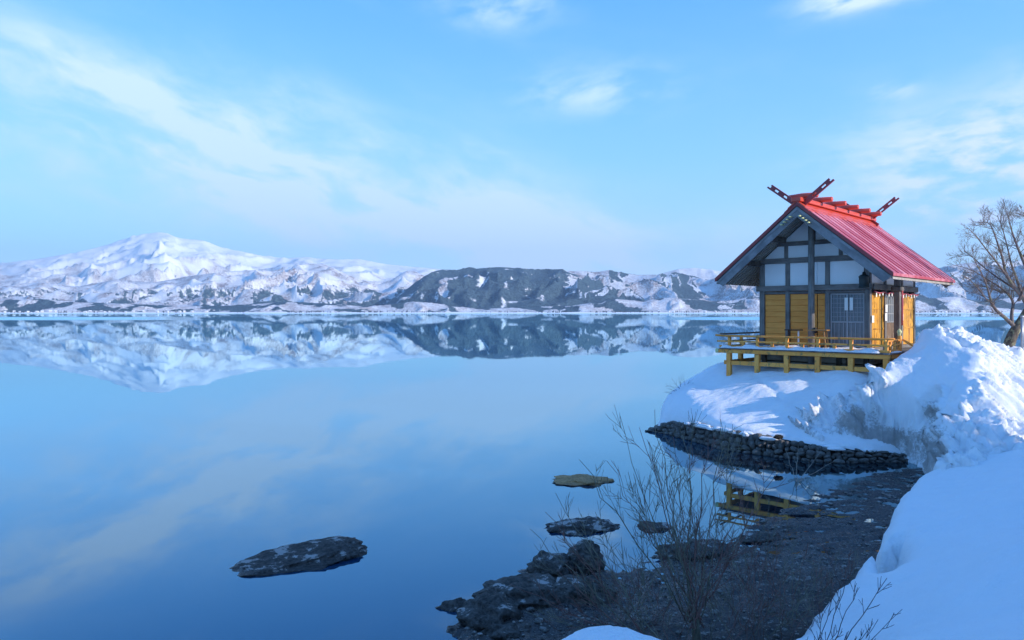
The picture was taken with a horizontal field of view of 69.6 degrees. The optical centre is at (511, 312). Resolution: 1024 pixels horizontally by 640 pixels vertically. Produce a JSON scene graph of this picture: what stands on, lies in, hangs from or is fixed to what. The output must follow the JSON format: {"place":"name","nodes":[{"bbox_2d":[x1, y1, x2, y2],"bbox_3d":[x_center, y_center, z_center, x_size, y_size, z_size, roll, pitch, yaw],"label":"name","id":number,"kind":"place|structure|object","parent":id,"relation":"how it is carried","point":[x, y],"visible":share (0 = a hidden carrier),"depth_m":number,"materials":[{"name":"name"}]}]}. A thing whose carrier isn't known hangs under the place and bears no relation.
{"place":"outdoors","nodes":[
{"label":"outdoors","id":0,"kind":"place"},
{"bbox_2d":[0,263,423,305],"bbox_3d":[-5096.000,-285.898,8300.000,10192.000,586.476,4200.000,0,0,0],"label":"snowy foothill","id":1,"kind":"structure","parent":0,"point":[314,283],"depth_m":7266.72,"materials":[{"name":"white snow"}]},
{"bbox_2d":[0,232,444,285],"bbox_3d":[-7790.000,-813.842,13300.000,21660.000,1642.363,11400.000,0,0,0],"label":"snowy mountain","id":2,"kind":"structure","parent":0,"point":[155,257],"depth_m":12765.26,"materials":[{"name":"white snow"}]},
{"bbox_2d":[0,313,1020,639],"bbox_3d":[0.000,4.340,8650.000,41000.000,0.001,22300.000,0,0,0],"label":"lake","id":3,"kind":"structure","parent":0,"point":[162,475],"depth_m":21.46,"materials":[{"name":"liquid"}]},
{"bbox_2d":[229,535,367,576],"bbox_3d":[-3.779,4.388,12.918,2.568,0.360,1.458,-5,6,-30],"label":"rock","id":4,"kind":"object","parent":3,"relation":"in","point":[317,554],"visible":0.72,"depth_m":12.80,"materials":[{"name":"grey stone"}]},
{"bbox_2d":[553,474,614,486],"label":"rock","id":5,"kind":"object","parent":3,"relation":"in","point":[577,479],"visible":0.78,"depth_m":18.80,"materials":[{"name":"beige stone"}]},
{"bbox_2d":[783,448,838,481],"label":"dead stalks","id":6,"kind":"object","parent":3,"relation":"on","point":[806,470],"visible":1,"depth_m":18.94,"materials":[{"name":"brown plant"}]},
{"bbox_2d":[0,312,1020,312],"bbox_3d":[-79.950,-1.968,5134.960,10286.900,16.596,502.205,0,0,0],"label":"shore","id":7,"kind":"structure","parent":0,"point":[447,312],"depth_m":5075.85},
{"bbox_2d":[1,310,1001,312],"bbox_3d":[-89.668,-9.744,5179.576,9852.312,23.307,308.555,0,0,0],"label":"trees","id":8,"kind":"object","parent":7,"relation":"on","point":[438,311],"visible":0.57,"depth_m":5101.10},
{"bbox_2d":[0,295,1023,311],"bbox_3d":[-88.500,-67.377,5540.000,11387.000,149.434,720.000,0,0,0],"label":"shore hill","id":9,"kind":"structure","parent":0,"point":[752,304],"depth_m":5334.49,"materials":[{"name":"white snow"}]},
{"bbox_2d":[0,0,1023,274],"label":"sky","id":10,"kind":"structure","parent":0,"point":[638,137],"materials":[{"name":"blue"}]},
{"bbox_2d":[447,468,922,639],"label":"muddy shore","id":11,"kind":"structure","parent":0,"point":[844,531],"depth_m":11.80,"materials":[{"name":"brown soil"}]},
{"bbox_2d":[435,597,465,611],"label":"boulder","id":12,"kind":"object","parent":11,"relation":"on","point":[448,605],"visible":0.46,"depth_m":10.79,"materials":[{"name":"grey stone"}]},
{"bbox_2d":[446,625,455,633],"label":"boulder","id":13,"kind":"object","parent":11,"relation":"on","point":[450,629],"visible":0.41,"depth_m":10.03,"materials":[{"name":"grey stone"}]},
{"bbox_2d":[456,591,523,630],"bbox_3d":[-0.317,4.287,10.412,1.010,0.600,1.045,0,0,-11],"label":"boulder","id":14,"kind":"object","parent":11,"relation":"on","point":[482,611],"visible":0.7,"depth_m":10.18,"materials":[{"name":"grey stone"}]},
{"bbox_2d":[479,620,530,639],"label":"boulder","id":15,"kind":"object","parent":11,"relation":"on","point":[505,630],"visible":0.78,"depth_m":9.73,"materials":[{"name":"grey stone"}]},
{"bbox_2d":[472,573,558,608],"bbox_3d":[0.201,4.285,11.152,1.438,0.526,1.230,0,0,-39],"label":"boulder","id":16,"kind":"object","parent":11,"relation":"on","point":[522,598],"visible":0.48,"depth_m":10.94,"materials":[{"name":"grey stone"}]},
{"bbox_2d":[526,550,574,577],"bbox_3d":[0.647,4.255,12.204,0.811,0.578,0.827,0,0,-17],"label":"boulder","id":17,"kind":"object","parent":11,"relation":"on","point":[552,563],"visible":0.6,"depth_m":12.02,"materials":[{"name":"grey stone"}]},
{"bbox_2d":[544,516,619,536],"bbox_3d":[1.443,4.402,14.907,1.709,0.384,1.076,0,0,-21],"label":"rock","id":18,"kind":"object","parent":11,"relation":"on","point":[567,527],"visible":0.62,"depth_m":14.70,"materials":[{"name":"grey stone"}]},
{"bbox_2d":[551,574,618,606],"bbox_3d":[1.014,4.239,11.073,1.246,0.449,0.905,0,0,11],"label":"boulder","id":19,"kind":"object","parent":11,"relation":"on","point":[564,589],"visible":0.43,"depth_m":10.90,"materials":[{"name":"grey stone"}]},
{"bbox_2d":[511,493,661,639],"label":"sprawling bush","id":20,"kind":"object","parent":11,"relation":"on","point":[636,624],"visible":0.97,"depth_m":9.11,"materials":[{"name":"brown plant"}]},
{"bbox_2d":[567,539,605,574],"bbox_3d":[1.264,4.196,12.469,0.744,0.656,0.770,0,0,33],"label":"boulder","id":21,"kind":"object","parent":11,"relation":"on","point":[580,545],"visible":0.52,"depth_m":12.27,"materials":[{"name":"grey stone"}]},
{"bbox_2d":[565,559,670,629],"bbox_3d":[1.280,3.593,9.369,1.185,1.265,1.557,0,0,-6],"label":"undergrowth shrub","id":22,"kind":"object","parent":11,"relation":"on","point":[591,593],"visible":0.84,"depth_m":9.15,"materials":[{"name":"brown plant"}]},
{"bbox_2d":[586,525,700,626],"bbox_3d":[1.865,3.543,10.164,1.243,1.306,1.323,0,0,-28],"label":"undergrowth shrub","id":23,"kind":"object","parent":11,"relation":"on","point":[661,591],"visible":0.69,"depth_m":10.12,"materials":[{"name":"brown plant"}]},
{"bbox_2d":[636,521,672,532],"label":"rock","id":24,"kind":"object","parent":11,"relation":"on","point":[657,527],"visible":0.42,"depth_m":14.82,"materials":[{"name":"grey stone"}]},
{"bbox_2d":[609,554,708,639],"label":"undergrowth shrub","id":25,"kind":"object","parent":11,"relation":"on","point":[683,615],"visible":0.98,"depth_m":8.69,"materials":[{"name":"brown plant"}]},
{"bbox_2d":[633,518,735,605],"bbox_3d":[2.505,3.634,10.686,1.112,1.319,1.222,0,0,-27],"label":"undergrowth shrub","id":26,"kind":"object","parent":11,"relation":"on","point":[681,558],"visible":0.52,"depth_m":10.71,"materials":[{"name":"brown plant"}]},
{"bbox_2d":[582,405,791,639],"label":"willow bush","id":27,"kind":"object","parent":11,"relation":"on","point":[697,633],"visible":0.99,"depth_m":9.32,"materials":[{"name":"brown plant"}]},
{"bbox_2d":[455,472,923,639],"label":"pebbles","id":28,"kind":"object","parent":11,"relation":"on","point":[538,620],"visible":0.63,"depth_m":11.82,"materials":[{"name":"grey gravel"}]},
{"bbox_2d":[655,541,731,561],"bbox_3d":[3.230,4.329,13.213,1.462,0.372,0.979,0,0,-6],"label":"boulder","id":29,"kind":"object","parent":11,"relation":"on","point":[692,543],"visible":0.3,"depth_m":13.02,"materials":[{"name":"grey stone"}]},
{"bbox_2d":[662,531,765,614],"bbox_3d":[2.623,3.568,10.568,1.961,1.373,1.194,0,0,-34],"label":"undergrowth shrub","id":30,"kind":"object","parent":11,"relation":"on","point":[711,578],"visible":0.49,"depth_m":10.58,"materials":[{"name":"brown plant"}]},
{"bbox_2d":[672,511,770,591],"bbox_3d":[3.388,3.577,11.691,1.006,1.362,1.676,0,0,-35],"label":"undergrowth shrub","id":31,"kind":"object","parent":11,"relation":"on","point":[732,546],"visible":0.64,"depth_m":11.48,"materials":[{"name":"brown plant"}]},
{"bbox_2d":[689,558,780,639],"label":"undergrowth shrub","id":32,"kind":"object","parent":11,"relation":"on","point":[726,598],"visible":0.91,"depth_m":9.22,"materials":[{"name":"brown plant"}]},
{"bbox_2d":[706,538,798,635],"bbox_3d":[3.176,3.563,9.765,1.164,1.250,0.691,0,0,23],"label":"twiggy shrub","id":33,"kind":"object","parent":11,"relation":"on","point":[753,587],"visible":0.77,"depth_m":9.72,"materials":[{"name":"brown plant"}]},
{"bbox_2d":[716,495,796,583],"bbox_3d":[3.949,3.554,11.946,1.242,1.398,1.432,0,0,23],"label":"undergrowth shrub","id":34,"kind":"object","parent":11,"relation":"on","point":[765,548],"visible":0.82,"depth_m":11.76,"materials":[{"name":"brown plant"}]},
{"bbox_2d":[736,531,783,542],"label":"boulder","id":35,"kind":"object","parent":11,"relation":"on","point":[762,537],"visible":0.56,"depth_m":14.00,"materials":[{"name":"grey stone"}]},
{"bbox_2d":[731,558,826,639],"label":"undergrowth shrub","id":36,"kind":"object","parent":11,"relation":"on","point":[782,623],"visible":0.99,"depth_m":8.97,"materials":[{"name":"brown plant"}]},
{"bbox_2d":[753,558,840,639],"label":"undergrowth shrub","id":37,"kind":"object","parent":11,"relation":"on","point":[809,602],"visible":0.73,"depth_m":9.15,"materials":[{"name":"brown plant"}]},
{"bbox_2d":[762,525,832,627],"bbox_3d":[3.900,3.585,9.994,0.851,1.241,0.899,0,0,0],"label":"twiggy shrub","id":38,"kind":"object","parent":11,"relation":"on","point":[800,599],"visible":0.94,"depth_m":9.89,"materials":[{"name":"brown plant"}]},
{"bbox_2d":[803,543,864,598],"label":"twiggy shrub","id":39,"kind":"object","parent":11,"relation":"on","point":[839,565],"visible":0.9,"depth_m":10.74,"materials":[{"name":"brown plant"}]},
{"bbox_2d":[658,268,720,278],"bbox_3d":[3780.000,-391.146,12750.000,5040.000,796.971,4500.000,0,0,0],"label":"snowy dome hill","id":40,"kind":"structure","parent":0,"point":[704,273],"depth_m":12720.22,"materials":[{"name":"white snow"}]},
{"bbox_2d":[384,260,1023,307],"bbox_3d":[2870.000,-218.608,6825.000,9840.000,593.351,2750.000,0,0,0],"label":"wooded hill","id":41,"kind":"structure","parent":0,"point":[492,287],"depth_m":6050.31,"materials":[{"name":"white snow"}]},
{"bbox_2d":[562,342,1023,639],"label":"snow ground","id":42,"kind":"structure","parent":0,"point":[948,563],"depth_m":11.31,"materials":[{"name":"white snow"}]},
{"bbox_2d":[645,421,907,463],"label":"stone wall","id":43,"kind":"structure","parent":42,"relation":"on","point":[777,447],"depth_m":22.22,"materials":[{"name":"grey stone"}]},
{"bbox_2d":[773,434,782,438],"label":"boulder","id":44,"kind":"object","parent":43,"relation":"on","point":[777,436],"visible":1,"depth_m":21.99,"materials":[{"name":"grey stone"}]},
{"bbox_2d":[684,421,876,452],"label":"snow patches","id":45,"kind":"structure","parent":43,"relation":"on","point":[833,447],"depth_m":22.81,"materials":[{"name":"white snow"}]},
{"bbox_2d":[715,178,954,375],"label":"shrine building","id":46,"kind":"structure","parent":42,"relation":"on","point":[803,260],"depth_m":26.14,"materials":[{"name":"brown wood"}]},
{"bbox_2d":[784,329,802,345],"bbox_3d":[10.087,0.950,26.365,0.580,0.700,0.260,0,0,44],"label":"side table","id":47,"kind":"object","parent":46,"relation":"on","point":[798,330],"visible":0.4,"depth_m":26.24,"materials":[{"name":"brown wood"}]},
{"bbox_2d":[720,344,879,352],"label":"deck snow","id":48,"kind":"structure","parent":46,"relation":"on","point":[799,348],"depth_m":25.39,"materials":[{"name":"white snow"}]},
{"bbox_2d":[807,329,829,347],"bbox_3d":[10.728,0.947,25.756,0.680,0.714,0.325,0,0,44],"label":"offering stand","id":49,"kind":"object","parent":46,"relation":"on","point":[824,331],"visible":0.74,"depth_m":25.65,"materials":[{"name":"brown wood"}]},
{"bbox_2d":[830,293,863,346],"bbox_3d":[11.656,0.258,25.565,1.137,1.865,0.083,0,0,44],"label":"lattice door","id":50,"kind":"structure","parent":46,"relation":"in","point":[846,309],"depth_m":25.56,"materials":[{"name":"grey wood"}]},
{"bbox_2d":[858,268,869,287],"bbox_3d":[11.775,-1.376,24.620,0.341,1.112,0.341,0,0,43],"label":"hanging lantern","id":51,"kind":"object","parent":46,"relation":"hanging from","point":[864,279],"visible":0.86,"depth_m":24.50,"materials":[{"name":"black metal"}]},
{"bbox_2d":[887,294,893,343],"bbox_3d":[13.867,0.260,26.861,0.078,1.880,1.761,0,0,44],"label":"entrance door","id":52,"kind":"structure","parent":46,"relation":"in","point":[890,300],"depth_m":26.69,"materials":[{"name":"white wood"}]},
{"bbox_2d":[804,578,899,639],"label":"dark shrub","id":53,"kind":"object","parent":42,"relation":"on","point":[844,615],"visible":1,"depth_m":7.41,"materials":[{"name":"brown plant"}]},
{"bbox_2d":[787,323,1023,473],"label":"snow heap","id":54,"kind":"object","parent":42,"relation":"on","point":[938,396],"visible":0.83,"depth_m":21.43,"materials":[{"name":"white snow"}]},
{"bbox_2d":[946,198,1023,346],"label":"bare tree","id":55,"kind":"object","parent":42,"relation":"on","point":[1011,337],"visible":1,"depth_m":27.90,"materials":[{"name":"brown plant"}]},
{"bbox_2d":[1020,316,1023,350],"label":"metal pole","id":56,"kind":"object","parent":42,"relation":"on","point":[1022,332],"visible":0.87,"depth_m":27.18,"materials":[{"name":"grey metal"}]}
]}

